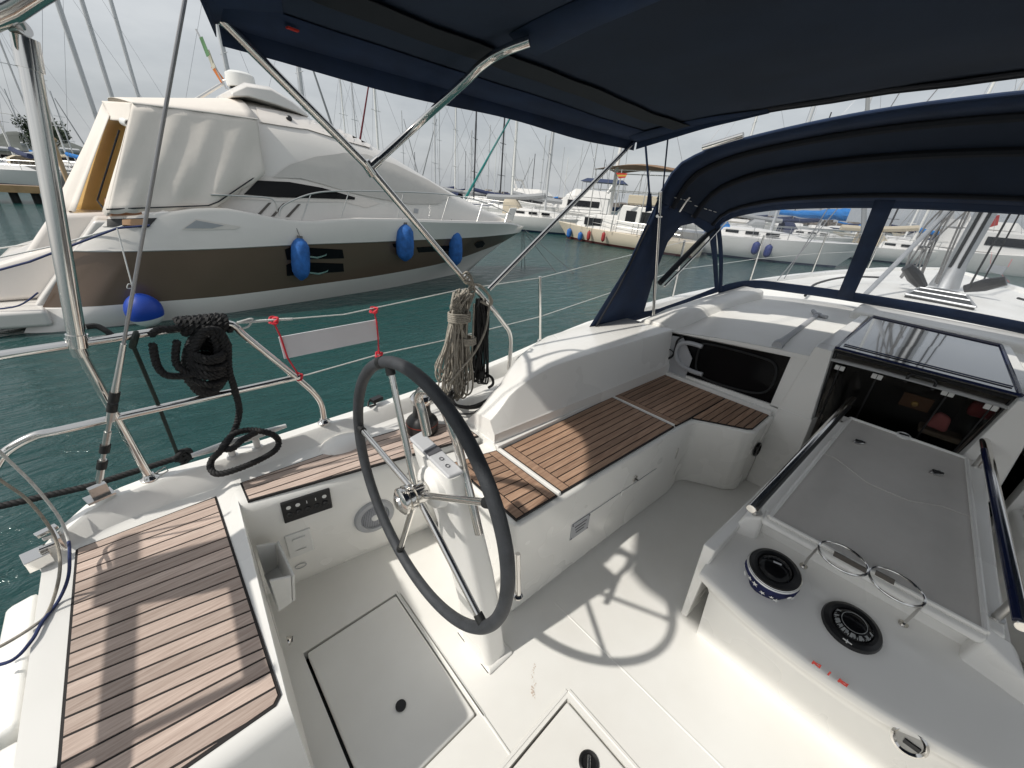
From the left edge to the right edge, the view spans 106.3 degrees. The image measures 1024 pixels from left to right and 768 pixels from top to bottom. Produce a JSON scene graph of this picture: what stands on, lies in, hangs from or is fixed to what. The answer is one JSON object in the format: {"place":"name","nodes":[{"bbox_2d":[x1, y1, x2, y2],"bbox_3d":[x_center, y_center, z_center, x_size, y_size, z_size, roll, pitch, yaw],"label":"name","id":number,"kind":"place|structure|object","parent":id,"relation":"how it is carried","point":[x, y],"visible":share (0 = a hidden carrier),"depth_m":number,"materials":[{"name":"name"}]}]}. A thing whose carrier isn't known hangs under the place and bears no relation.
{"place":"outdoors","nodes":[
{"label":"outdoors","id":0,"kind":"place"},
{"bbox_2d":[0,146,20,157],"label":"shore building","id":1,"kind":"structure","parent":0,"point":[4,151],"depth_m":85.10,"materials":[{"name":"grey"}]},
{"bbox_2d":[20,142,31,151],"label":"shore building","id":2,"kind":"structure","parent":0,"point":[25,148],"depth_m":98.40,"materials":[{"name":"grey"}]},
{"bbox_2d":[0,131,82,154],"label":"hills","id":3,"kind":"structure","parent":0,"point":[14,139],"depth_m":539.23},
{"bbox_2d":[11,114,70,147],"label":"tree","id":4,"kind":"object","parent":3,"relation":"on","point":[26,128],"visible":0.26,"depth_m":69.36,"materials":[{"name":"green plant"}]},
{"bbox_2d":[54,137,67,182],"bbox_3d":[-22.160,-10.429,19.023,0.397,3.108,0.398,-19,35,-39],"label":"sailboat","id":5,"kind":"object","parent":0,"point":[63,169],"visible":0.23,"depth_m":18.82,"materials":[{"name":"beige"}]},
{"bbox_2d":[59,147,79,160],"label":"shore building","id":6,"kind":"structure","parent":0,"point":[76,151],"depth_m":85.55,"materials":[{"name":"grey"}]},
{"bbox_2d":[0,192,1023,636],"bbox_3d":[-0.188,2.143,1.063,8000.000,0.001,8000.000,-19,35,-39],"label":"water","id":7,"kind":"structure","parent":0,"point":[46,390],"depth_m":5.30,"materials":[{"name":"teal liquid"}]},
{"bbox_2d":[4,89,31,151],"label":"sailboat","id":8,"kind":"object","parent":7,"relation":"on","point":[17,121],"visible":0.09,"depth_m":67.02,"materials":[{"name":"silver metal"}]},
{"bbox_2d":[0,88,61,185],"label":"sailboat","id":9,"kind":"object","parent":7,"relation":"on","point":[14,173],"visible":0.53,"depth_m":28.71,"materials":[{"name":"white"}]},
{"bbox_2d":[0,184,62,202],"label":"pontoon","id":10,"kind":"object","parent":7,"relation":"on","point":[13,190],"visible":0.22,"depth_m":19.49,"materials":[{"name":"black wood"}]},
{"bbox_2d":[0,92,68,186],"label":"sailboat","id":11,"kind":"object","parent":7,"relation":"on","point":[24,156],"visible":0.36,"depth_m":31.73,"materials":[{"name":"white"}]},
{"bbox_2d":[0,32,74,171],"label":"sailboat","id":12,"kind":"object","parent":7,"relation":"on","point":[10,68],"visible":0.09,"depth_m":33.94,"materials":[{"name":"silver"}]},
{"bbox_2d":[49,91,83,163],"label":"sailboat","id":13,"kind":"object","parent":7,"relation":"on","point":[59,116],"visible":0.2,"depth_m":62.25,"materials":[{"name":"silver"}]},
{"bbox_2d":[44,64,89,169],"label":"sailboat","id":14,"kind":"object","parent":7,"relation":"on","point":[70,154],"visible":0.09,"depth_m":41.23,"materials":[{"name":"blue"}]},
{"bbox_2d":[42,0,140,186],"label":"sailboat","id":15,"kind":"object","parent":7,"relation":"on","point":[63,20],"visible":0.12,"depth_m":29.01,"materials":[{"name":"silver metal"}]},
{"bbox_2d":[63,0,163,171],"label":"sailboat","id":16,"kind":"object","parent":7,"relation":"on","point":[96,49],"visible":0.07,"depth_m":32.99,"materials":[{"name":"silver metal"}]},
{"bbox_2d":[108,0,139,96],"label":"sailboat","id":17,"kind":"object","parent":7,"relation":"on","point":[122,41],"visible":0.05,"depth_m":37.51,"materials":[{"name":"silver metal"}]},
{"bbox_2d":[186,5,248,95],"bbox_3d":[-22.808,-22.470,30.212,2.971,15.198,9.585,23,32,33],"label":"sailboat","id":18,"kind":"object","parent":7,"relation":"on","point":[224,58],"visible":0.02,"depth_m":29.27,"materials":[{"name":"silver metal"}]},
{"bbox_2d":[0,29,523,332],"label":"motor yacht","id":19,"kind":"object","parent":7,"relation":"on","point":[251,176],"visible":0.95,"depth_m":6.69,"materials":[{"name":"white plastic"}]},
{"bbox_2d":[0,292,38,309],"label":"stern line","id":20,"kind":"object","parent":19,"relation":"on","point":[31,297],"visible":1,"depth_m":5.45,"materials":[{"name":"blue fabric"}]},
{"bbox_2d":[0,240,54,300],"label":"garage door","id":21,"kind":"structure","parent":19,"relation":"in","point":[21,282],"depth_m":5.82,"materials":[{"name":"white plastic"}]},
{"bbox_2d":[0,225,123,257],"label":"stern line","id":22,"kind":"object","parent":19,"relation":"attached to","point":[47,246],"visible":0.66,"depth_m":5.67,"materials":[{"name":"white fabric"}]},
{"bbox_2d":[0,224,149,270],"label":"stern line","id":23,"kind":"object","parent":19,"relation":"attached to","point":[73,244],"visible":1,"depth_m":5.60,"materials":[{"name":"blue fabric"}]},
{"bbox_2d":[116,228,163,326],"bbox_3d":[-5.778,-1.580,5.864,0.467,1.450,0.469,-19,35,-39],"label":"ball fender","id":24,"kind":"object","parent":19,"relation":"hanging from","point":[147,310],"visible":0.88,"depth_m":5.93,"materials":[{"name":"blue plastic"}]},
{"bbox_2d":[200,37,223,81],"bbox_3d":[-5.637,-6.100,7.232,0.252,0.662,0.138,-19,35,-39],"label":"flag","id":25,"kind":"object","parent":19,"relation":"attached to","point":[207,53],"visible":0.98,"depth_m":7.20,"materials":[{"name":"multicoloured fabric"}]},
{"bbox_2d":[244,180,354,199],"bbox_3d":[-4.030,-3.741,7.438,2.039,0.274,0.043,-20,36,-40],"label":"side window","id":26,"kind":"structure","parent":19,"relation":"in","point":[260,188],"depth_m":7.26,"materials":[{"name":"black glass"}]},
{"bbox_2d":[291,228,309,279],"bbox_3d":[-4.119,-2.560,7.443,0.362,1.080,0.328,-19,35,-39],"label":"fender","id":27,"kind":"object","parent":19,"relation":"hanging from","point":[300,257],"visible":1,"depth_m":7.39,"materials":[{"name":"blue plastic"}]},
{"bbox_2d":[285,247,343,259],"bbox_3d":[-3.961,-2.649,7.764,0.028,0.280,1.152,25,33,35],"label":"hull window","id":28,"kind":"structure","parent":19,"relation":"in","point":[331,253],"depth_m":7.87,"materials":[{"name":"black glass"}]},
{"bbox_2d":[286,263,343,275],"bbox_3d":[-4.023,-2.400,7.899,0.034,0.273,1.169,25,32,34],"label":"hull window","id":29,"kind":"structure","parent":19,"relation":"in","point":[314,267],"depth_m":8.00,"materials":[{"name":"black glass"}]},
{"bbox_2d":[396,218,413,260],"bbox_3d":[-2.529,-3.391,9.049,0.418,0.958,0.417,-19,35,-39],"label":"fender","id":30,"kind":"object","parent":19,"relation":"hanging from","point":[405,243],"visible":0.91,"depth_m":8.93,"materials":[{"name":"blue plastic"}]},
{"bbox_2d":[417,246,448,251],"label":"hull window","id":31,"kind":"structure","parent":19,"relation":"in","point":[445,248],"depth_m":9.93,"materials":[{"name":"black glass"}]},
{"bbox_2d":[448,219,461,265],"bbox_3d":[-1.556,-3.871,10.556,0.395,1.197,0.390,-19,35,-39],"label":"fender","id":32,"kind":"object","parent":19,"relation":"hanging from","point":[455,250],"visible":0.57,"depth_m":10.48,"materials":[{"name":"blue plastic"}]},
{"bbox_2d":[269,63,332,124],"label":"sailboat","id":33,"kind":"object","parent":7,"relation":"on","point":[299,79],"visible":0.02,"depth_m":32.40,"materials":[{"name":"silver metal"}]},
{"bbox_2d":[333,79,365,139],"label":"sailboat","id":34,"kind":"object","parent":7,"relation":"on","point":[342,107],"visible":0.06,"depth_m":47.64,"materials":[{"name":"silver metal"}]},
{"bbox_2d":[340,82,371,144],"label":"sailboat","id":35,"kind":"object","parent":7,"relation":"on","point":[354,111],"visible":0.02,"depth_m":49.84,"materials":[{"name":"silver metal"}]},
{"bbox_2d":[359,87,414,169],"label":"sailboat","id":36,"kind":"object","parent":7,"relation":"on","point":[374,93],"visible":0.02,"depth_m":38.16,"materials":[{"name":"silver metal"}]},
{"bbox_2d":[400,110,417,171],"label":"sailboat","id":37,"kind":"object","parent":7,"relation":"on","point":[409,142],"visible":0.02,"depth_m":70.21,"materials":[{"name":"silver metal"}]},
{"bbox_2d":[422,111,440,184],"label":"sailboat","id":38,"kind":"object","parent":7,"relation":"on","point":[439,149],"visible":0.1,"depth_m":64.87,"materials":[{"name":"silver metal"}]},
{"bbox_2d":[409,103,485,198],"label":"sailboat","id":39,"kind":"object","parent":7,"relation":"on","point":[458,192],"visible":0.28,"depth_m":44.70,"materials":[{"name":"silver metal"}]},
{"bbox_2d":[419,107,486,198],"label":"sailboat","id":40,"kind":"object","parent":7,"relation":"on","point":[453,187],"visible":0.18,"depth_m":45.98,"materials":[{"name":"silver metal"}]},
{"bbox_2d":[457,156,472,195],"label":"sailboat","id":41,"kind":"object","parent":7,"relation":"on","point":[465,177],"visible":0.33,"depth_m":129.81,"materials":[{"name":"silver"}]},
{"bbox_2d":[453,130,497,199],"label":"sailboat","id":42,"kind":"object","parent":7,"relation":"on","point":[470,168],"visible":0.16,"depth_m":60.58,"materials":[{"name":"silver"}]},
{"bbox_2d":[464,125,490,199],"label":"sailboat","id":43,"kind":"object","parent":7,"relation":"on","point":[488,168],"visible":0.14,"depth_m":68.63,"materials":[{"name":"silver"}]},
{"bbox_2d":[440,112,524,205],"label":"sailboat","id":44,"kind":"object","parent":7,"relation":"on","point":[492,202],"visible":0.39,"depth_m":43.60,"materials":[{"name":"white"}]},
{"bbox_2d":[462,118,529,203],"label":"sailboat","id":45,"kind":"object","parent":7,"relation":"on","point":[495,191],"visible":0.2,"depth_m":43.54,"materials":[{"name":"blue"}]},
{"bbox_2d":[0,0,1023,767],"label":"sailing yacht","id":46,"kind":"object","parent":7,"relation":"on","point":[844,468],"visible":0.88,"depth_m":1.54,"materials":[{"name":"white plastic"}]},
{"bbox_2d":[0,478,61,647],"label":"hanging cord","id":47,"kind":"object","parent":46,"relation":"hanging from","point":[41,516],"visible":1,"depth_m":1.09,"materials":[{"name":"white"}]},
{"bbox_2d":[0,449,71,665],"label":"hanging cord","id":48,"kind":"object","parent":46,"relation":"hanging from","point":[57,515],"visible":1,"depth_m":1.10,"materials":[{"name":"white fabric"}]},
{"bbox_2d":[0,0,90,348],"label":"stern pole","id":49,"kind":"object","parent":46,"relation":"attached to","point":[15,15],"visible":1,"depth_m":0.99,"materials":[{"name":"silver metal"}]},
{"bbox_2d":[85,323,113,334],"bbox_3d":[-1.290,-0.166,1.209,0.070,0.053,0.027,-4,28,-17],"label":"black strap","id":50,"kind":"object","parent":49,"relation":"attached to","point":[105,330],"visible":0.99,"depth_m":1.20,"materials":[{"name":"black fabric"}]},
{"bbox_2d":[128,330,177,453],"bbox_3d":[-1.282,0.063,1.394,0.041,0.564,0.155,-19,35,-39],"label":"thin line","id":51,"kind":"object","parent":46,"relation":"attached to","point":[134,340],"visible":1,"depth_m":1.34,"materials":[{"name":"black fabric"}]},
{"bbox_2d":[0,448,193,508],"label":"mooring line","id":52,"kind":"object","parent":51,"relation":"attached to","point":[183,456],"visible":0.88,"depth_m":1.45,"materials":[{"name":"black fabric"}]},
{"bbox_2d":[147,312,281,476],"bbox_3d":[-1.080,0.039,1.432,0.223,0.582,0.263,13,27,16],"label":"mooring rope","id":53,"kind":"object","parent":46,"relation":"hanging from","point":[207,354],"visible":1,"depth_m":1.37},
{"bbox_2d":[268,306,382,380],"bbox_3d":[-0.795,-0.187,1.699,0.452,0.289,0.034,-19,35,-39],"label":"name board","id":54,"kind":"object","parent":46,"relation":"attached to","point":[304,343],"visible":0.89,"depth_m":1.68,"materials":[{"name":"white"}]},
{"bbox_2d":[406,392,437,436],"bbox_3d":[-0.452,0.141,1.927,0.162,0.210,0.162,-19,35,-39],"label":"deck winch","id":55,"kind":"object","parent":46,"relation":"on","point":[413,427],"visible":0.55,"depth_m":1.89,"materials":[{"name":"black plastic"}]},
{"bbox_2d":[353,356,515,634],"bbox_3d":[-0.270,0.322,1.147,0.168,0.834,0.834,-19,35,-39],"label":"steering wheel","id":56,"kind":"object","parent":46,"relation":"attached to","point":[412,494],"visible":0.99,"depth_m":1.06,"materials":[{"name":"grey leather"}]},
{"bbox_2d":[447,388,486,414],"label":"deck lines","id":57,"kind":"object","parent":46,"relation":"on","point":[467,407],"visible":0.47,"depth_m":2.02,"materials":[{"name":"black fabric"}]},
{"bbox_2d":[200,0,1023,369],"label":"bimini","id":58,"kind":"object","parent":46,"relation":"attached to","point":[626,74],"visible":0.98,"depth_m":1.19,"materials":[{"name":"fabric"}]},
{"bbox_2d":[434,271,492,400],"bbox_3d":[-0.279,-0.235,2.088,0.386,0.757,0.150,-19,35,-39],"label":"rope bundle","id":59,"kind":"object","parent":58,"relation":"hanging from","point":[456,355],"visible":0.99,"depth_m":2.04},
{"bbox_2d":[471,298,493,388],"bbox_3d":[-0.143,-0.222,2.207,0.181,0.548,0.170,-19,35,-39],"label":"rope bundle","id":60,"kind":"object","parent":58,"relation":"hanging from","point":[480,358],"visible":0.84,"depth_m":2.22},
{"bbox_2d":[672,334,790,402],"bbox_3d":[1.443,-0.141,2.716,0.022,0.394,0.889,-19,35,-39],"label":"bulkhead window","id":61,"kind":"structure","parent":46,"relation":"in","point":[756,374],"depth_m":2.62,"materials":[{"name":"black glass"}]},
{"bbox_2d":[744,559,799,601],"bbox_3d":[1.014,0.749,1.503,0.194,0.112,0.194,-19,35,-39],"label":"compass cover","id":62,"kind":"object","parent":46,"relation":"on","point":[758,587],"visible":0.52,"depth_m":1.45,"materials":[{"name":"blue fabric"}]},
{"bbox_2d":[772,309,827,347],"bbox_3d":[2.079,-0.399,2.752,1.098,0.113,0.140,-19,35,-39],"label":"winch handle","id":63,"kind":"object","parent":46,"relation":"on","point":[782,341],"visible":0.93,"depth_m":2.64,"materials":[{"name":"grey metal"}]},
{"bbox_2d":[589,90,1023,333],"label":"sprayhood","id":64,"kind":"object","parent":46,"relation":"attached to","point":[965,153],"visible":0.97,"depth_m":2.34,"materials":[{"name":"blue fabric"}]},
{"bbox_2d":[815,350,1016,453],"bbox_3d":[2.100,0.214,2.158,0.030,0.635,0.716,-19,35,-39],"label":"frame","id":65,"kind":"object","parent":46,"relation":"in","point":[989,407],"depth_m":1.99,"materials":[{"name":"black plastic"}]},
{"bbox_2d":[465,119,581,217],"bbox_3d":[1.094,-19.505,34.786,11.852,9.584,3.674,9,27,7],"label":"sailboat","id":66,"kind":"object","parent":7,"relation":"on","point":[549,200],"visible":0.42,"depth_m":35.31,"materials":[{"name":"white"}]},
{"bbox_2d":[520,158,534,187],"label":"sailboat","id":67,"kind":"object","parent":7,"relation":"on","point":[527,171],"visible":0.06,"depth_m":94.56,"materials":[{"name":"silver"}]},
{"bbox_2d":[514,178,554,205],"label":"motor cruiser","id":68,"kind":"object","parent":7,"relation":"on","point":[531,191],"visible":0.23,"depth_m":44.24,"materials":[{"name":"white plastic"}]},
{"bbox_2d":[519,200,541,203],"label":"saloon window","id":69,"kind":"structure","parent":68,"relation":"in","point":[531,201],"depth_m":44.19,"materials":[{"name":"black glass"}]},
{"bbox_2d":[467,132,602,234],"bbox_3d":[1.945,-17.332,26.357,11.000,13.306,3.410,9,27,9],"label":"sailboat","id":70,"kind":"object","parent":7,"relation":"on","point":[535,220],"visible":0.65,"depth_m":27.74,"materials":[{"name":"white plastic"}]},
{"bbox_2d":[516,210,549,215],"bbox_3d":[1.708,-12.755,28.590,2.475,0.160,2.106,9,27,9],"label":"cabin window","id":71,"kind":"structure","parent":70,"relation":"in","point":[517,211],"depth_m":27.65,"materials":[{"name":"black glass"}]},
{"bbox_2d":[521,230,572,272],"bbox_3d":[1.300,-4.576,13.765,2.017,1.634,0.297,10,27,9],"label":"bow chain","id":72,"kind":"object","parent":7,"relation":"in","point":[523,232],"visible":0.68,"depth_m":13.70,"materials":[{"name":"grey metal"}]},
{"bbox_2d":[540,135,559,198],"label":"sailboat","id":73,"kind":"object","parent":7,"relation":"on","point":[542,166],"visible":0.09,"depth_m":64.26,"materials":[{"name":"white"}]},
{"bbox_2d":[519,178,627,215],"bbox_3d":[6.323,-18.588,39.378,12.000,4.694,3.960,12,27,14],"label":"motor cruiser","id":74,"kind":"object","parent":7,"relation":"on","point":[584,202],"visible":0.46,"depth_m":37.58,"materials":[{"name":"white plastic"}]},
{"bbox_2d":[560,199,599,207],"bbox_3d":[7.125,-18.411,39.273,4.642,0.654,5.073,-19,35,-39],"label":"saloon window","id":75,"kind":"structure","parent":74,"relation":"in","point":[581,203],"depth_m":37.61,"materials":[{"name":"black glass"}]},
{"bbox_2d":[559,143,616,213],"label":"sailboat","id":76,"kind":"object","parent":7,"relation":"on","point":[593,170],"visible":0.06,"depth_m":56.49,"materials":[{"name":"white metal"}]},
{"bbox_2d":[609,156,619,210],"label":"sailboat","id":77,"kind":"object","parent":7,"relation":"on","point":[617,208],"visible":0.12,"depth_m":119.79,"materials":[{"name":"white"}]},
{"bbox_2d":[559,137,704,257],"bbox_3d":[7.188,-13.958,21.611,9.400,12.304,3.203,23,32,32],"label":"sailboat","id":78,"kind":"object","parent":7,"relation":"on","point":[624,227],"visible":0.64,"depth_m":22.57,"materials":[{"name":"white plastic"}]},
{"bbox_2d":[567,222,571,237],"bbox_3d":[3.796,-10.173,25.309,0.325,0.978,0.325,-19,35,-39],"label":"fender","id":79,"kind":"object","parent":78,"relation":"hanging from","point":[569,231],"visible":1,"depth_m":25.27,"materials":[{"name":"blue plastic"}]},
{"bbox_2d":[616,173,626,177],"bbox_3d":[5.840,-11.136,20.538,0.611,0.269,0.036,10,27,10],"label":"flag","id":80,"kind":"object","parent":78,"relation":"attached to","point":[621,175],"visible":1,"depth_m":20.52,"materials":[{"name":"orange fabric"}]},
{"bbox_2d":[625,210,636,221],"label":"wheelhouse window","id":81,"kind":"structure","parent":78,"relation":"in","point":[630,215],"depth_m":22.05,"materials":[{"name":"black glass"}]},
{"bbox_2d":[640,212,650,222],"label":"wheelhouse window","id":82,"kind":"structure","parent":78,"relation":"in","point":[645,216],"depth_m":21.60,"materials":[{"name":"black glass"}]},
{"bbox_2d":[451,189,940,236],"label":"breakwater","id":83,"kind":"object","parent":7,"relation":"in","point":[830,223],"visible":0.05,"depth_m":172.89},
{"bbox_2d":[680,116,807,238],"bbox_3d":[22.192,-20.418,35.020,12.000,14.305,3.720,12,27,14],"label":"sailboat","id":84,"kind":"object","parent":7,"relation":"on","point":[760,220],"visible":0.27,"depth_m":36.33,"materials":[{"name":"white plastic"}]},
{"bbox_2d":[728,217,765,225],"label":"sailboat","id":85,"kind":"object","parent":7,"relation":"on","point":[740,220],"visible":0.1,"depth_m":68.70,"materials":[{"name":"white plastic"}]},
{"bbox_2d":[672,97,869,267],"bbox_3d":[14.697,-14.124,21.010,12.500,14.306,3.875,15,28,19],"label":"sailboat","id":86,"kind":"object","parent":7,"relation":"on","point":[787,247],"visible":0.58,"depth_m":22.02,"materials":[{"name":"white plastic"}]},
{"bbox_2d":[725,229,779,236],"bbox_3d":[14.446,-9.251,23.345,2.812,0.160,2.385,15,28,19],"label":"cabin window","id":87,"kind":"structure","parent":86,"relation":"in","point":[735,231],"depth_m":22.34,"materials":[{"name":"black glass"}]},
{"bbox_2d":[751,239,759,254],"bbox_3d":[13.893,-7.927,21.798,0.386,1.120,0.386,-19,35,-39],"label":"fender","id":88,"kind":"object","parent":86,"relation":"hanging from","point":[755,247],"visible":0.98,"depth_m":21.77,"materials":[{"name":"blue plastic"}]},
{"bbox_2d":[763,237,772,257],"bbox_3d":[14.545,-7.734,21.722,0.386,1.120,0.386,-19,35,-39],"label":"fender","id":89,"kind":"object","parent":86,"relation":"hanging from","point":[767,250],"visible":1,"depth_m":21.68,"materials":[{"name":"blue plastic"}]},
{"bbox_2d":[768,213,814,226],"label":"sailboat","id":90,"kind":"object","parent":7,"relation":"on","point":[796,224],"visible":0.2,"depth_m":84.20,"materials":[{"name":"white plastic"}]},
{"bbox_2d":[762,112,831,230],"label":"sailboat","id":91,"kind":"object","parent":7,"relation":"on","point":[777,224],"visible":0.2,"depth_m":58.35,"materials":[{"name":"white"}]},
{"bbox_2d":[799,208,844,232],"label":"sailboat","id":92,"kind":"object","parent":7,"relation":"on","point":[814,226],"visible":0.2,"depth_m":74.70,"materials":[{"name":"white plastic"}]},
{"bbox_2d":[765,97,880,242],"bbox_3d":[29.414,-19.988,35.427,12.000,14.305,3.720,12,27,14],"label":"sailboat","id":93,"kind":"object","parent":7,"relation":"on","point":[790,223],"visible":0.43,"depth_m":37.16,"materials":[{"name":"white"}]},
{"bbox_2d":[827,221,849,228],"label":"sailboat","id":94,"kind":"object","parent":7,"relation":"on","point":[835,227],"visible":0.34,"depth_m":98.40,"materials":[{"name":"white"}]},
{"bbox_2d":[833,209,935,238],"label":"sailboat","id":95,"kind":"object","parent":7,"relation":"on","point":[911,233],"visible":0.06,"depth_m":42.10,"materials":[{"name":"white"}]},
{"bbox_2d":[844,209,959,241],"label":"sailboat","id":96,"kind":"object","parent":7,"relation":"on","point":[911,223],"visible":0.13,"depth_m":38.49,"materials":[{"name":"white"}]},
{"bbox_2d":[892,209,914,235],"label":"sailboat","id":97,"kind":"object","parent":7,"relation":"on","point":[899,234],"visible":0.09,"depth_m":89.50,"materials":[{"name":"white"}]},
{"bbox_2d":[809,79,1016,265],"bbox_3d":[29.178,-15.489,26.317,12.000,14.305,3.720,12,27,14],"label":"sailboat","id":98,"kind":"object","parent":7,"relation":"on","point":[890,251],"visible":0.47,"depth_m":27.96,"materials":[{"name":"white"}]},
{"bbox_2d":[885,242,929,247],"bbox_3d":[28.912,-10.456,28.753,2.700,0.160,2.292,12,27,14],"label":"cabin window","id":99,"kind":"structure","parent":98,"relation":"in","point":[894,244],"depth_m":27.86,"materials":[{"name":"black glass"}]},
{"bbox_2d":[885,78,1023,246],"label":"sailboat","id":100,"kind":"object","parent":7,"relation":"on","point":[1020,85],"visible":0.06,"depth_m":34.77,"materials":[{"name":"white"}]},
{"bbox_2d":[990,215,999,226],"bbox_3d":[43.002,-14.556,34.421,0.070,1.127,0.942,-17,34,-38],"label":"red cover","id":101,"kind":"object","parent":100,"relation":"hanging from","point":[995,222],"visible":0.43,"depth_m":34.24,"materials":[{"name":"red fabric"}]},
{"bbox_2d":[921,228,1023,276],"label":"motor cruiser","id":102,"kind":"object","parent":7,"relation":"on","point":[1012,249],"visible":0.35,"depth_m":26.50,"materials":[{"name":"white"}]},
{"bbox_2d":[984,236,1023,247],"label":"saloon window","id":103,"kind":"structure","parent":102,"relation":"in","point":[1016,243],"depth_m":26.15,"materials":[{"name":"black glass"}]},
{"bbox_2d":[939,212,1023,233],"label":"motor cruiser","id":104,"kind":"object","parent":7,"relation":"on","point":[1016,229],"visible":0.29,"depth_m":36.08,"materials":[{"name":"white"}]},
{"bbox_2d":[0,0,1023,232],"label":"sky","id":105,"kind":"structure","parent":0,"point":[149,26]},
{"bbox_2d":[986,254,1011,281],"bbox_3d":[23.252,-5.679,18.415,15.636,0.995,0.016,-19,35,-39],"label":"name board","id":106,"kind":"object","parent":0,"point":[998,269],"visible":0.92,"depth_m":17.42,"materials":[{"name":"white"}]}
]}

